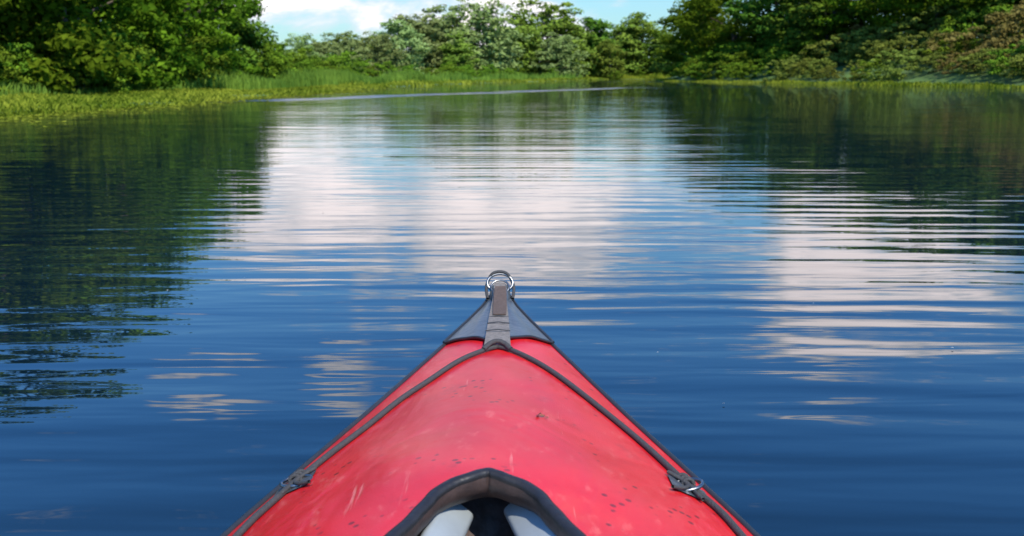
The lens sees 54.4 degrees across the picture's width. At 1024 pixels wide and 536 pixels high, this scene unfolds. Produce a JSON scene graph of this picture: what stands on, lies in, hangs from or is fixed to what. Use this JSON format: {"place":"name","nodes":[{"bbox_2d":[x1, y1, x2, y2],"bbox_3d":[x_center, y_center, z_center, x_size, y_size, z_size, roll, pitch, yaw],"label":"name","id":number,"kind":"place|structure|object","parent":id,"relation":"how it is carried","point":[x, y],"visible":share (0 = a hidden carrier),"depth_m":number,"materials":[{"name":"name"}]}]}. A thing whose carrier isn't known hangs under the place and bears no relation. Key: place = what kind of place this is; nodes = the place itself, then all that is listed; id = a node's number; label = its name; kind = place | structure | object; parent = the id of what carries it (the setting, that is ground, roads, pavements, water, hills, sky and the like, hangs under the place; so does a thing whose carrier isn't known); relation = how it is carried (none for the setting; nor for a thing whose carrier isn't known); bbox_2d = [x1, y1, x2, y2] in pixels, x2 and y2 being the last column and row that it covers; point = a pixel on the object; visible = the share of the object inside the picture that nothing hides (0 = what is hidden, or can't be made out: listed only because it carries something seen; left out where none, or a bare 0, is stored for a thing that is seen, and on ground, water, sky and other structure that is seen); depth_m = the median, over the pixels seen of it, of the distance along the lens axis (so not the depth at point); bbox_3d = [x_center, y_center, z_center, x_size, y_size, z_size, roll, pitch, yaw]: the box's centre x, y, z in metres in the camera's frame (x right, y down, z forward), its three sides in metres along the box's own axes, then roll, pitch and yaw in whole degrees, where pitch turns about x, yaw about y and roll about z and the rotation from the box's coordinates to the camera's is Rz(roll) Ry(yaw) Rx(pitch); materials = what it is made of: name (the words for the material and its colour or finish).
{"place":"outdoors","nodes":[
{"label":"outdoors","id":0,"kind":"place"},
{"bbox_2d":[100,0,911,61],"label":"sky","id":1,"kind":"structure","parent":0,"point":[300,17],"materials":[{"name":"white"}]},
{"bbox_2d":[0,79,1023,535],"bbox_3d":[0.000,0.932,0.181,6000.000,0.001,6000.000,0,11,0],"label":"lake water","id":2,"kind":"structure","parent":0,"point":[762,309],"depth_m":4.65,"materials":[{"name":"blue liquid"}]},
{"bbox_2d":[0,90,384,126],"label":"floating pond weed","id":3,"kind":"object","parent":2,"relation":"on","point":[10,118],"visible":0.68,"depth_m":26.75,"materials":[{"name":"green plant"}]},
{"bbox_2d":[220,270,760,535],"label":"kayak","id":4,"kind":"object","parent":2,"relation":"on","point":[498,412],"visible":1,"depth_m":1.51,"materials":[{"name":"red plastic"}]},
{"bbox_2d":[0,42,1023,114],"bbox_3d":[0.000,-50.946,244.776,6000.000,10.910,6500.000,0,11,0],"label":"ground","id":5,"kind":"structure","parent":0,"point":[935,77],"depth_m":88.97,"materials":[{"name":"green plant"}]},
{"bbox_2d":[1,0,101,83],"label":"deciduous tree","id":6,"kind":"object","parent":5,"relation":"on","point":[99,1],"visible":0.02,"depth_m":53.40,"materials":[{"name":"green plant"}]},
{"bbox_2d":[0,0,149,93],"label":"deciduous tree","id":7,"kind":"object","parent":5,"relation":"on","point":[72,43],"visible":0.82,"depth_m":39.59,"materials":[{"name":"green plant"}]},
{"bbox_2d":[0,0,237,89],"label":"deciduous tree","id":8,"kind":"object","parent":5,"relation":"on","point":[51,10],"visible":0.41,"depth_m":45.44,"materials":[{"name":"green plant"}]},
{"bbox_2d":[59,0,212,81],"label":"deciduous tree","id":9,"kind":"object","parent":5,"relation":"on","point":[115,17],"visible":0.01,"depth_m":60.26,"materials":[{"name":"green plant"}]},
{"bbox_2d":[67,0,208,85],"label":"deciduous tree","id":10,"kind":"object","parent":5,"relation":"on","point":[162,38],"visible":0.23,"depth_m":49.99,"materials":[{"name":"green plant"}]},
{"bbox_2d":[95,0,267,79],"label":"deciduous tree","id":11,"kind":"object","parent":5,"relation":"on","point":[192,26],"visible":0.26,"depth_m":57.64,"materials":[{"name":"green plant"}]},
{"bbox_2d":[177,0,278,76],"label":"deciduous tree","id":12,"kind":"object","parent":5,"relation":"on","point":[251,35],"visible":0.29,"depth_m":66.03,"materials":[{"name":"green plant"}]},
{"bbox_2d":[192,0,281,70],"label":"deciduous tree","id":13,"kind":"object","parent":5,"relation":"on","point":[243,22],"visible":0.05,"depth_m":74.60,"materials":[{"name":"green plant"}]},
{"bbox_2d":[0,23,517,93],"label":"bank undergrowth","id":14,"kind":"object","parent":5,"relation":"on","point":[275,62],"visible":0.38,"depth_m":53.48,"materials":[{"name":"green plant"}]},
{"bbox_2d":[0,65,582,95],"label":"reed bed","id":15,"kind":"object","parent":5,"relation":"on","point":[297,78],"visible":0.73,"depth_m":65.12,"materials":[{"name":"green plant"}]},
{"bbox_2d":[269,0,724,78],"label":"distant tree line","id":16,"kind":"object","parent":5,"relation":"on","point":[522,46],"visible":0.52,"depth_m":186.68,"materials":[{"name":"green plant"}]},
{"bbox_2d":[0,74,1023,116],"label":"marsh grass","id":17,"kind":"structure","parent":5,"relation":"on","point":[45,103],"depth_m":42.45,"materials":[{"name":"green plant"}]},
{"bbox_2d":[644,0,742,71],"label":"deciduous tree","id":18,"kind":"object","parent":5,"relation":"on","point":[684,44],"visible":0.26,"depth_m":147.61,"materials":[{"name":"green plant"}]},
{"bbox_2d":[666,0,803,60],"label":"deciduous tree","id":19,"kind":"object","parent":5,"relation":"on","point":[711,8],"visible":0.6,"depth_m":133.79,"materials":[{"name":"green plant"}]},
{"bbox_2d":[723,0,823,61],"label":"deciduous tree","id":20,"kind":"object","parent":5,"relation":"on","point":[756,5],"visible":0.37,"depth_m":123.81,"materials":[{"name":"green plant"}]},
{"bbox_2d":[732,1,849,47],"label":"deciduous tree","id":21,"kind":"object","parent":5,"relation":"on","point":[741,25],"visible":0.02,"depth_m":131.70,"materials":[{"name":"green plant"}]},
{"bbox_2d":[757,0,873,57],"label":"deciduous tree","id":22,"kind":"object","parent":5,"relation":"on","point":[802,12],"visible":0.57,"depth_m":112.95,"materials":[{"name":"green plant"}]},
{"bbox_2d":[804,0,939,50],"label":"deciduous tree","id":23,"kind":"object","parent":5,"relation":"on","point":[834,21],"visible":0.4,"depth_m":108.20,"materials":[{"name":"green plant"}]},
{"bbox_2d":[856,0,963,46],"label":"deciduous tree","id":24,"kind":"object","parent":5,"relation":"on","point":[903,6],"visible":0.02,"depth_m":109.78,"materials":[{"name":"green plant"}]},
{"bbox_2d":[853,0,996,39],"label":"deciduous tree","id":25,"kind":"object","parent":5,"relation":"on","point":[920,7],"visible":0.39,"depth_m":101.67,"materials":[{"name":"green plant"}]},
{"bbox_2d":[929,0,1020,40],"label":"deciduous tree","id":26,"kind":"object","parent":5,"relation":"on","point":[1010,3],"visible":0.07,"depth_m":96.98,"materials":[{"name":"green plant"}]},
{"bbox_2d":[950,0,1023,32],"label":"deciduous tree","id":27,"kind":"object","parent":5,"relation":"on","point":[999,3],"visible":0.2,"depth_m":92.38,"materials":[{"name":"green plant"}]},
{"bbox_2d":[667,0,1023,81],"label":"scrub slope","id":28,"kind":"structure","parent":0,"point":[858,50],"depth_m":97.28,"materials":[{"name":"green plant"}]}
]}

